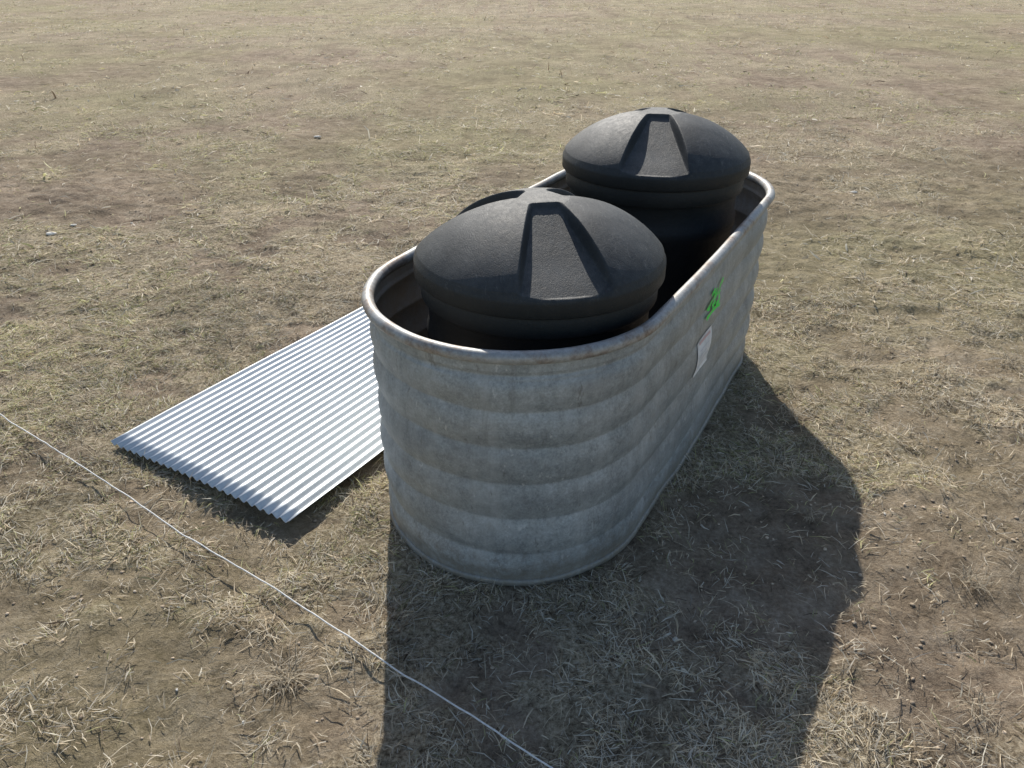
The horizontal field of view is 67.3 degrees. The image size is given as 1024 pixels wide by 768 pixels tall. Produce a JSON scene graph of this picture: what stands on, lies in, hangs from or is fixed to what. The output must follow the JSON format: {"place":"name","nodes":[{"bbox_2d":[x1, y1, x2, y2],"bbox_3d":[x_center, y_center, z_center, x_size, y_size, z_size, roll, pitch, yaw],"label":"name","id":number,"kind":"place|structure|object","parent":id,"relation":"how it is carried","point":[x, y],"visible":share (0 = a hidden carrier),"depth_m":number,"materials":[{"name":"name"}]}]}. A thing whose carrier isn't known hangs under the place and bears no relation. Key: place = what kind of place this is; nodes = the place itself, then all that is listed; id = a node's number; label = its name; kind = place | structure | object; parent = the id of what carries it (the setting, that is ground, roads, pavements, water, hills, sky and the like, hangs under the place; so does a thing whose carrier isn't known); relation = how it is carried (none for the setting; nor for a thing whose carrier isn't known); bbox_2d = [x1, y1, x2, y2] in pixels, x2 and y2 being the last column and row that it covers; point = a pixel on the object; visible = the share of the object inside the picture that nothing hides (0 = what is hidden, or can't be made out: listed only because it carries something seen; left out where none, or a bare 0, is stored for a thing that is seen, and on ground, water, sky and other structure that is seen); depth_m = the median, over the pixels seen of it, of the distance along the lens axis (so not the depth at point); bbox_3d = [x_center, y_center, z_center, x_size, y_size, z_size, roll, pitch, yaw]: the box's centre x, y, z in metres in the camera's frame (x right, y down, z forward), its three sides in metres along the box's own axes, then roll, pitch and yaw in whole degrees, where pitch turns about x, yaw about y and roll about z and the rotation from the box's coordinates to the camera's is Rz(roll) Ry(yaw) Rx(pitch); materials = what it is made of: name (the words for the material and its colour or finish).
{"place":"outdoors","nodes":[
{"label":"outdoors","id":0,"kind":"place"},
{"bbox_2d":[0,0,1023,767],"bbox_3d":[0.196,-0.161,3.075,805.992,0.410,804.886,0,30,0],"label":"ground","id":1,"kind":"structure","parent":0,"point":[194,732],"depth_m":2.93,"materials":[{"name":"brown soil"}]},
{"bbox_2d":[111,307,383,522],"bbox_3d":[-0.352,-0.210,3.128,0.781,0.030,2.300,17,34,26],"label":"corrugated metal sheet","id":2,"kind":"object","parent":1,"relation":"on","point":[288,433],"visible":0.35,"depth_m":2.52,"materials":[{"name":"silver metal"}]},
{"bbox_2d":[0,414,552,767],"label":"white string","id":3,"kind":"object","parent":1,"relation":"on","point":[473,716],"visible":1,"depth_m":1.82,"materials":[{"name":"white fabric"}]},
{"bbox_2d":[390,354,742,585],"bbox_3d":[0.274,0.081,2.667,0.769,0.022,1.823,16,33,25],"label":"foot seam","id":4,"kind":"object","parent":1,"relation":"on","point":[532,582],"visible":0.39,"depth_m":2.01,"materials":[{"name":"grey metal"}]},
{"bbox_2d":[370,209,767,579],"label":"wall","id":5,"kind":"structure","parent":1,"relation":"on","point":[521,472],"depth_m":1.85,"materials":[{"name":"grey metal"}]},
{"bbox_2d":[693,325,711,377],"bbox_3d":[0.563,-0.097,2.264,0.008,0.120,0.130,16,33,25],"label":"sticker","id":6,"kind":"object","parent":5,"relation":"attached to","point":[703,344],"visible":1,"depth_m":2.26,"materials":[{"name":"paper"}]},
{"bbox_2d":[707,288,716,310],"bbox_3d":[0.565,-0.240,2.166,0.008,0.067,0.065,16,33,25],"label":"paint","id":7,"kind":"object","parent":5,"relation":"attached to","point":[714,291],"visible":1,"depth_m":2.16,"materials":[{"name":"green paint"}]},
{"bbox_2d":[707,302,719,319],"bbox_3d":[0.580,-0.211,2.213,0.002,0.020,0.133,15,33,25],"label":"paint mark","id":8,"kind":"object","parent":5,"relation":"attached to","point":[714,308],"visible":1,"depth_m":2.21,"materials":[{"name":"green paint"}]},
{"bbox_2d":[716,277,723,305],"bbox_3d":[0.601,-0.268,2.228,0.008,0.080,0.046,16,34,25],"label":"paint mark","id":9,"kind":"object","parent":5,"relation":"attached to","point":[717,302],"visible":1,"depth_m":2.23,"materials":[{"name":"green paint"}]},
{"bbox_2d":[374,178,765,337],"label":"wall","id":10,"kind":"structure","parent":1,"relation":"on","point":[398,300],"depth_m":2.20,"materials":[{"name":"grey metal"}]},
{"bbox_2d":[361,169,774,364],"bbox_3d":[0.275,-0.475,2.345,0.790,0.034,1.849,16,33,25],"label":"rolled rim","id":11,"kind":"object","parent":10,"relation":"on","point":[647,328],"visible":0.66,"depth_m":1.72,"materials":[{"name":"silver metal"}]},
{"label":"floor pan","id":12,"kind":"object","parent":1,"relation":"on","visible":0},
{"bbox_2d":[413,188,665,350],"bbox_3d":[0.068,-0.076,2.058,0.624,0.863,0.624,-5,30,-9],"label":"black plastic drum","id":13,"kind":"object","parent":12,"relation":"on","point":[533,269],"visible":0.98,"depth_m":1.73,"materials":[{"name":"black plastic"}]},
{"bbox_2d":[562,107,750,318],"bbox_3d":[0.483,-0.502,2.749,0.624,0.909,0.624,5,30,9],"label":"black plastic drum","id":14,"kind":"object","parent":12,"relation":"on","point":[671,180],"visible":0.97,"depth_m":2.42,"materials":[{"name":"black plastic"}]},
{"bbox_2d":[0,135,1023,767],"bbox_3d":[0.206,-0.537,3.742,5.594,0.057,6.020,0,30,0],"label":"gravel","id":15,"kind":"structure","parent":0,"point":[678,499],"depth_m":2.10,"materials":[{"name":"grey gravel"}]}
]}

